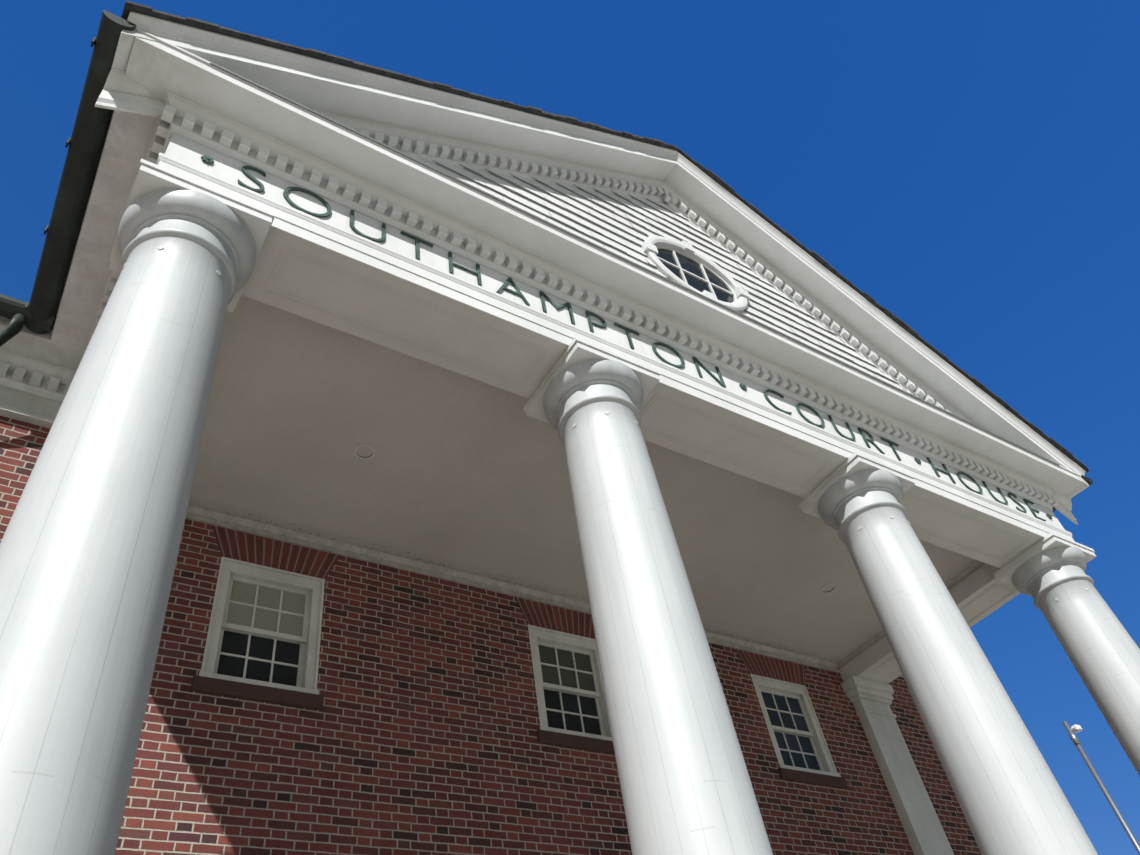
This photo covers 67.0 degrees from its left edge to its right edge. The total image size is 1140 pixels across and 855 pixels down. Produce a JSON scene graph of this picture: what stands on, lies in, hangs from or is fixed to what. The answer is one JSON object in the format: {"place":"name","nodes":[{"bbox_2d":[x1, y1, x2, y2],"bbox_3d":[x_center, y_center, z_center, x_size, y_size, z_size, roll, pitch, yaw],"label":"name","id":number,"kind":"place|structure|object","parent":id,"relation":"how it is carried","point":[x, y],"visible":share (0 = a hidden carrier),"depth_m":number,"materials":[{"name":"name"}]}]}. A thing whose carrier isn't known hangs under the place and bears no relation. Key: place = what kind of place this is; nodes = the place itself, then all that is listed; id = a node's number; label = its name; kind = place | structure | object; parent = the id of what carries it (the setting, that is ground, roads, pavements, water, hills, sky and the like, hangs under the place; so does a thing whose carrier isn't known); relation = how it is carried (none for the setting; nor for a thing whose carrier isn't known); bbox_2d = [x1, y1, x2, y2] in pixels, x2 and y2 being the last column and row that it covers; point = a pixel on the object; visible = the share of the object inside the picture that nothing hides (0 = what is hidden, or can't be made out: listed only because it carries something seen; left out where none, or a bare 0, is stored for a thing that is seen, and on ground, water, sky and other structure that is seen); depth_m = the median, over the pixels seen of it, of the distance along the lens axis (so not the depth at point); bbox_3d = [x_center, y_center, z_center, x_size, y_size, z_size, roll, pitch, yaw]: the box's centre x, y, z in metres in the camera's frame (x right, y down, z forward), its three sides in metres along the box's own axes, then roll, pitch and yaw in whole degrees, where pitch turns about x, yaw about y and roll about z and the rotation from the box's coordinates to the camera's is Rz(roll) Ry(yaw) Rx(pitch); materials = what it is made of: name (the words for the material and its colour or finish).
{"place":"outdoors","nodes":[
{"label":"outdoors","id":0,"kind":"place"},
{"bbox_2d":[0,188,255,854],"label":"portico column","id":1,"kind":"structure","parent":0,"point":[90,544],"depth_m":3.40,"materials":[{"name":"paint"}]},
{"bbox_2d":[122,246,220,275],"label":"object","id":2,"kind":"structure","parent":1,"relation":"attached to","point":[162,248],"depth_m":4.79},
{"bbox_2d":[0,0,1139,854],"label":"sky","id":3,"kind":"structure","parent":0,"point":[970,167],"materials":[{"name":"blue"}]},
{"bbox_2d":[188,295,976,662],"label":"portico ceiling","id":4,"kind":"structure","parent":0,"point":[458,471],"depth_m":7.68,"materials":[{"name":"white paint"}]},
{"bbox_2d":[354,443,835,592],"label":"recessed ceiling lights","id":5,"kind":"object","parent":4,"relation":"in","point":[374,452],"visible":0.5,"depth_m":7.26,"materials":[{"name":"paint"}]},
{"bbox_2d":[523,337,659,423],"bbox_3d":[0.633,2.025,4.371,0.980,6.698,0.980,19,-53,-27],"label":"column abacus","id":6,"kind":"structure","parent":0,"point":[577,350],"depth_m":6.54,"materials":[{"name":"white wood"}]},
{"bbox_2d":[543,359,772,854],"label":"portico column","id":7,"kind":"structure","parent":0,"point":[685,783],"depth_m":4.83,"materials":[{"name":"paint"}]},
{"bbox_2d":[573,411,637,427],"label":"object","id":8,"kind":"structure","parent":7,"relation":"attached to","point":[606,412],"depth_m":6.16,"materials":[{"name":"white"}]},
{"bbox_2d":[798,452,914,518],"bbox_3d":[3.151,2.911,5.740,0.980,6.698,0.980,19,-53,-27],"label":"column abacus","id":9,"kind":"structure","parent":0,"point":[853,463],"depth_m":7.90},
{"bbox_2d":[818,469,1097,854],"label":"portico column","id":10,"kind":"structure","parent":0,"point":[1009,795],"depth_m":6.41,"materials":[{"name":"paint"}]},
{"bbox_2d":[1012,546,1139,775],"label":"portico column","id":11,"kind":"structure","parent":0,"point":[1099,645],"depth_m":8.60,"materials":[{"name":"paint"}]},
{"label":"ground","id":12,"kind":"structure","parent":0,"visible":0},
{"bbox_2d":[0,416,981,854],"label":"brick wall","id":13,"kind":"structure","parent":12,"relation":"on","point":[416,734],"depth_m":7.20,"materials":[{"name":"red brick"}]},
{"bbox_2d":[0,313,25,346],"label":"downpipe","id":14,"kind":"object","parent":13,"relation":"attached to","point":[13,328],"visible":1,"depth_m":6.46,"materials":[{"name":"black metal"}]},
{"bbox_2d":[190,675,323,709],"bbox_3d":[-2.401,2.059,6.643,1.000,0.115,0.085,19,-53,-27],"label":"window sill","id":15,"kind":"structure","parent":13,"relation":"attached to","point":[215,686],"depth_m":6.60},
{"bbox_2d":[199,557,324,693],"bbox_3d":[-2.514,1.655,7.112,0.920,1.142,0.150,19,-53,-27],"label":"window frame","id":16,"kind":"object","parent":13,"relation":"attached to","point":[310,589],"visible":0.9,"depth_m":7.16,"materials":[{"name":"white wood"}]},
{"bbox_2d":[217,581,304,685],"bbox_3d":[-2.527,1.704,7.105,0.626,0.893,0.032,19,-53,-27],"label":"window glass","id":17,"kind":"object","parent":16,"relation":"in","point":[259,647],"visible":0.8,"depth_m":7.10,"materials":[{"name":"black glass"}]},
{"bbox_2d":[212,525,339,578],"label":"brick lintel","id":18,"kind":"structure","parent":13,"relation":"attached to","point":[251,548],"depth_m":7.58,"materials":[{"name":"brick"}]},
{"bbox_2d":[0,386,903,677],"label":"frieze board","id":19,"kind":"object","parent":13,"relation":"attached to","point":[28,408],"depth_m":6.65,"materials":[{"name":"white paint"}]},
{"bbox_2d":[0,28,1083,510],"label":"cornice","id":20,"kind":"structure","parent":19,"relation":"on","point":[182,80],"depth_m":6.59,"materials":[{"name":"white paint"}]},
{"bbox_2d":[0,104,1059,506],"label":"cornice dentils","id":21,"kind":"object","parent":20,"relation":"attached to","point":[426,226],"visible":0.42,"depth_m":6.82,"materials":[{"name":"white paint"}]},
{"bbox_2d":[0,9,1092,511],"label":"eave gutters","id":22,"kind":"object","parent":20,"relation":"on","point":[38,311],"visible":0.56,"depth_m":5.96,"materials":[{"name":"black metal"}]},
{"bbox_2d":[210,62,1059,465],"bbox_3d":[1.548,-0.846,7.832,9.459,0.028,0.370,19,-53,-27],"label":"ledge","id":23,"kind":"object","parent":20,"relation":"on","point":[594,244],"visible":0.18,"depth_m":6.86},
{"bbox_2d":[514,597,594,638],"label":"brick lintel","id":24,"kind":"structure","parent":13,"relation":"attached to","point":[542,615],"depth_m":8.92,"materials":[{"name":"brick"}]},
{"bbox_2d":[528,624,612,740],"bbox_3d":[0.004,2.540,8.482,0.920,1.142,0.150,19,-53,-27],"label":"window frame","id":25,"kind":"object","parent":13,"relation":"attached to","point":[556,640],"visible":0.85,"depth_m":8.54,"materials":[{"name":"white wood"}]},
{"bbox_2d":[538,645,600,734],"bbox_3d":[-0.009,2.590,8.475,0.626,0.893,0.032,19,-53,-27],"label":"window glass","id":26,"kind":"object","parent":25,"relation":"in","point":[569,701],"visible":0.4,"depth_m":8.47,"materials":[{"name":"black glass"}]},
{"bbox_2d":[536,729,614,753],"bbox_3d":[0.117,2.945,8.012,1.000,0.115,0.085,19,-53,-27],"label":"window sill","id":27,"kind":"structure","parent":13,"relation":"attached to","point":[573,741],"depth_m":7.93,"materials":[{"name":"brown stone"}]},
{"bbox_2d":[735,649,805,685],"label":"brick lintel","id":28,"kind":"structure","parent":13,"relation":"attached to","point":[770,667],"depth_m":10.32,"materials":[{"name":"brick"}]},
{"bbox_2d":[750,674,840,776],"bbox_3d":[2.522,3.426,9.851,0.920,1.142,0.150,19,-53,-27],"label":"window frame","id":29,"kind":"object","parent":13,"relation":"attached to","point":[814,734],"visible":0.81,"depth_m":9.93,"materials":[{"name":"white wood"}]},
{"bbox_2d":[761,692,819,769],"bbox_3d":[2.509,3.475,9.844,0.626,0.893,0.032,19,-53,-27],"label":"window glass","id":30,"kind":"object","parent":29,"relation":"in","point":[791,740],"visible":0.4,"depth_m":9.86,"materials":[{"name":"black glass"}]},
{"bbox_2d":[778,768,847,788],"bbox_3d":[2.635,3.830,9.381,1.000,0.115,0.085,19,-53,-27],"label":"window sill","id":31,"kind":"structure","parent":13,"relation":"attached to","point":[810,778],"depth_m":9.33,"materials":[{"name":"brown stone"}]},
{"bbox_2d":[841,676,953,854],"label":"pilaster wall","id":32,"kind":"structure","parent":13,"relation":"attached to","point":[870,700],"depth_m":10.16,"materials":[{"name":"white paint"}]},
{"bbox_2d":[1063,721,1139,854],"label":"sensor pole","id":33,"kind":"object","parent":12,"relation":"on","point":[1074,739],"visible":0.88,"depth_m":13.86,"materials":[{"name":"metal"}]},
{"bbox_2d":[1071,724,1081,732],"bbox_3d":[8.620,5.123,14.661,0.130,0.100,0.120,19,-53,-27],"label":"lamp","id":34,"kind":"object","parent":33,"relation":"attached to","point":[1078,728],"visible":0.9,"depth_m":14.62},
{"bbox_3d":[-5.902,0.117,10.284,23.300,4.192,6.920,19,-53,-27],"label":"roof","id":35,"kind":"object","parent":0,"visible":0},
{"bbox_2d":[54,4,1088,472],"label":"portico roof","id":36,"kind":"structure","parent":35,"relation":"on","point":[230,34],"depth_m":8.01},
{"bbox_2d":[95,11,1088,524],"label":"raking cornice","id":37,"kind":"structure","parent":36,"relation":"attached to","point":[359,101],"depth_m":8.51,"materials":[{"name":"white paint"}]},
{"bbox_2d":[352,128,954,414],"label":"cornice raking dentils","id":38,"kind":"object","parent":37,"relation":"attached to","point":[502,163],"visible":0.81,"depth_m":9.71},
{"bbox_2d":[420,160,912,394],"bbox_3d":[1.256,-1.662,8.898,9.055,2.716,0.041,19,-53,-27],"label":"clapboard siding","id":39,"kind":"object","parent":37,"relation":"attached to","point":[603,205],"visible":0.42,"depth_m":8.90,"materials":[{"name":"white painted wood"}]},
{"bbox_2d":[432,165,892,384],"bbox_3d":[1.241,-1.662,8.925,9.559,2.849,0.001,19,-53,-27],"label":"tympanum backing","id":40,"kind":"object","parent":39,"relation":"attached to","point":[658,233],"depth_m":8.99,"materials":[{"name":"white paint"}]},
{"bbox_2d":[640,236,750,311],"bbox_3d":[1.277,-1.552,8.787,1.360,1.040,0.140,19,-53,-27],"label":"oval window frame","id":41,"kind":"object","parent":40,"relation":"attached to","point":[651,245],"visible":0.85,"depth_m":8.88,"materials":[{"name":"white wood"}]},
{"bbox_2d":[656,249,733,302],"bbox_3d":[1.268,-1.540,8.796,1.080,0.760,0.001,19,-53,-27],"label":"window glass","id":42,"kind":"object","parent":41,"relation":"in","point":[689,265],"visible":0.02,"depth_m":8.85,"materials":[{"name":"black glass"}]},
{"bbox_2d":[125,0,1086,467],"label":"roof shingles","id":43,"kind":"object","parent":36,"relation":"attached to","point":[149,8],"visible":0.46,"depth_m":8.02,"materials":[{"name":"black"}]},
{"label":"portico platform floor","id":44,"kind":"structure","parent":0,"visible":0},
{"bbox_2d":[108,158,275,312],"bbox_3d":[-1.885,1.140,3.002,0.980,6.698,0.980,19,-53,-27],"label":"column abacus","id":45,"kind":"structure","parent":44,"relation":"on","point":[151,177],"depth_m":5.16,"materials":[{"name":"white wood"}]},
{"bbox_2d":[242,227,1043,683],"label":"portico beams","id":46,"kind":"structure","parent":45,"relation":"on","point":[352,297],"depth_m":6.58,"materials":[{"name":"white paint"}]},
{"bbox_2d":[185,505,984,672],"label":"crown molding","id":47,"kind":"structure","parent":46,"relation":"attached to","point":[847,659],"depth_m":8.66,"materials":[{"name":"white paint"}]},
{"bbox_2d":[156,153,1073,683],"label":"architrave mouldings","id":48,"kind":"object","parent":46,"relation":"attached to","point":[364,251],"visible":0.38,"depth_m":6.41,"materials":[{"name":"white paint"}]},
{"bbox_2d":[165,133,1064,529],"bbox_3d":[0.695,0.680,8.414,9.588,0.330,3.129,19,-53,-27],"label":"frieze facing","id":49,"kind":"object","parent":46,"relation":"on","point":[187,151],"visible":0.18,"depth_m":6.60,"materials":[{"name":"paint"}]},
{"bbox_2d":[238,165,725,387],"bbox_3d":[-0.414,-1.039,6.515,4.110,0.275,0.017,19,-53,-27],"label":"sign lettering","id":50,"kind":"object","parent":49,"relation":"attached to","point":[417,252],"visible":0.96,"depth_m":6.34,"materials":[{"name":"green metal"}]},
{"bbox_2d":[201,155,1052,519],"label":"dots","id":51,"kind":"object","parent":49,"relation":"attached to","point":[211,161],"visible":0.98,"depth_m":7.54,"materials":[{"name":"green metal"}]},
{"bbox_2d":[764,389,901,460],"bbox_3d":[2.519,-0.007,8.110,1.860,0.275,0.017,19,-53,-27],"label":"sign lettering","id":52,"kind":"object","parent":49,"relation":"attached to","point":[866,440],"visible":0.96,"depth_m":8.05,"materials":[{"name":"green metal"}]},
{"bbox_2d":[927,457,1045,520],"bbox_3d":[4.446,0.670,9.158,1.830,0.275,0.017,19,-53,-27],"label":"sign lettering","id":53,"kind":"object","parent":49,"relation":"attached to","point":[947,472],"depth_m":9.12,"materials":[{"name":"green metal"}]},
{"bbox_2d":[993,532,1096,585],"bbox_3d":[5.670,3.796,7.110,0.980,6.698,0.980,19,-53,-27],"label":"column abacus","id":54,"kind":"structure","parent":44,"relation":"on","point":[1005,573],"depth_m":9.27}
]}

